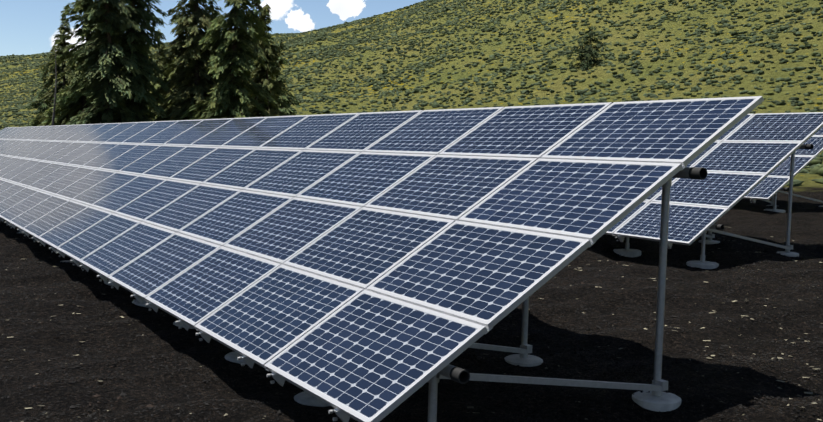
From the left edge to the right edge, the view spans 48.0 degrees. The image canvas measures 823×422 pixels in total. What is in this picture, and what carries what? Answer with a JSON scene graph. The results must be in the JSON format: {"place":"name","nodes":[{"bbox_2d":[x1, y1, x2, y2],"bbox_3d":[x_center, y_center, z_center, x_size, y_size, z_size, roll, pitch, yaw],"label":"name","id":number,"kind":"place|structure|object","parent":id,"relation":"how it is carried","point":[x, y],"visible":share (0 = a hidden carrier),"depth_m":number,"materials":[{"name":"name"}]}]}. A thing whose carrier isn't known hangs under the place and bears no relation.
{"place":"outdoors","nodes":[
{"label":"outdoors","id":0,"kind":"place"},
{"bbox_2d":[0,0,422,55],"label":"sky","id":1,"kind":"structure","parent":0,"point":[27,27],"materials":[{"name":"blue"}]},
{"bbox_2d":[0,0,822,421],"bbox_3d":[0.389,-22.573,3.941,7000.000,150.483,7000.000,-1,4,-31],"label":"terrain","id":2,"kind":"structure","parent":0,"point":[748,218],"depth_m":11.12,"materials":[{"name":"black soil"}]},
{"bbox_2d":[24,66,52,125],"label":"conifer tree","id":3,"kind":"object","parent":2,"relation":"on","point":[43,105],"visible":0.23,"depth_m":73.55,"materials":[{"name":"green plant"}]},
{"bbox_2d":[51,50,58,125],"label":"dead snag","id":4,"kind":"object","parent":2,"relation":"on","point":[53,116],"visible":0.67,"depth_m":65.69,"materials":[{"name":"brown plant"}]},
{"bbox_2d":[29,10,87,125],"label":"conifer tree","id":5,"kind":"object","parent":2,"relation":"on","point":[61,67],"visible":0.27,"depth_m":70.22,"materials":[{"name":"green plant"}]},
{"bbox_2d":[40,0,120,125],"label":"conifer tree","id":6,"kind":"object","parent":2,"relation":"on","point":[80,7],"visible":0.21,"depth_m":66.66,"materials":[{"name":"green plant"}]},
{"bbox_2d":[56,0,150,124],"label":"conifer tree","id":7,"kind":"object","parent":2,"relation":"on","point":[103,61],"visible":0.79,"depth_m":64.44,"materials":[{"name":"green plant"}]},
{"bbox_2d":[98,0,169,122],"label":"conifer tree","id":8,"kind":"object","parent":2,"relation":"on","point":[134,43],"visible":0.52,"depth_m":66.82,"materials":[{"name":"green plant"}]},
{"bbox_2d":[145,28,173,121],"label":"conifer tree","id":9,"kind":"object","parent":2,"relation":"on","point":[159,62],"visible":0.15,"depth_m":73.41,"materials":[{"name":"green plant"}]},
{"bbox_2d":[160,42,170,100],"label":"conifer tree","id":10,"kind":"object","parent":2,"relation":"on","point":[165,69],"visible":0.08,"depth_m":76.23,"materials":[{"name":"green plant"}]},
{"bbox_2d":[153,15,193,120],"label":"conifer tree","id":11,"kind":"object","parent":2,"relation":"on","point":[173,65],"visible":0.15,"depth_m":72.75,"materials":[{"name":"green plant"}]},
{"bbox_2d":[149,0,228,120],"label":"conifer tree","id":12,"kind":"object","parent":2,"relation":"on","point":[194,24],"visible":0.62,"depth_m":67.75,"materials":[{"name":"green plant"}]},
{"bbox_2d":[199,0,239,117],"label":"conifer tree","id":13,"kind":"object","parent":2,"relation":"on","point":[215,13],"visible":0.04,"depth_m":72.55,"materials":[{"name":"green plant"}]},
{"bbox_2d":[180,0,276,119],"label":"conifer tree","id":14,"kind":"object","parent":2,"relation":"on","point":[232,98],"visible":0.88,"depth_m":66.22,"materials":[{"name":"green plant"}]},
{"bbox_2d":[244,4,290,116],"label":"conifer tree","id":15,"kind":"object","parent":2,"relation":"on","point":[271,109],"visible":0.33,"depth_m":71.43,"materials":[{"name":"green plant"}]},
{"bbox_2d":[238,0,297,116],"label":"conifer tree","id":16,"kind":"object","parent":2,"relation":"on","point":[256,3],"visible":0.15,"depth_m":77.64,"materials":[{"name":"green plant"}]},
{"bbox_2d":[268,37,300,115],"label":"conifer tree","id":17,"kind":"object","parent":2,"relation":"on","point":[283,109],"visible":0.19,"depth_m":75.41,"materials":[{"name":"green plant"}]},
{"bbox_2d":[0,96,763,421],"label":"solar array","id":18,"kind":"object","parent":2,"relation":"on","point":[370,267],"visible":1,"depth_m":8.50,"materials":[{"name":"blue glass"}]},
{"bbox_2d":[0,0,822,185],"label":"sagebrush shrubs","id":19,"kind":"object","parent":2,"relation":"on","point":[814,165],"visible":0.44,"depth_m":135.01,"materials":[{"name":"green plant"}]},
{"bbox_2d":[0,235,822,421],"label":"cinder stones","id":20,"kind":"object","parent":2,"relation":"on","point":[460,415],"visible":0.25,"depth_m":8.89,"materials":[{"name":"black gravel"}]},
{"bbox_2d":[5,227,822,419],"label":"ground litter","id":21,"kind":"object","parent":2,"relation":"on","point":[598,346],"visible":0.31,"depth_m":9.09,"materials":[{"name":"stone"}]},
{"bbox_2d":[573,43,593,68],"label":"juniper tree","id":22,"kind":"object","parent":2,"relation":"on","point":[584,55],"visible":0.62,"depth_m":113.59,"materials":[{"name":"green plant"}]},
{"bbox_2d":[566,26,604,67],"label":"juniper tree","id":23,"kind":"object","parent":2,"relation":"on","point":[590,33],"visible":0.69,"depth_m":114.14,"materials":[{"name":"green plant"}]},
{"bbox_2d":[605,112,822,268],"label":"solar array","id":24,"kind":"object","parent":2,"relation":"on","point":[743,157],"visible":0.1,"depth_m":15.44,"materials":[{"name":"blue glass"}]},
{"bbox_2d":[743,127,822,212],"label":"solar array","id":25,"kind":"object","parent":2,"relation":"on","point":[772,184],"depth_m":23.24,"materials":[{"name":"blue glass"}]}
]}

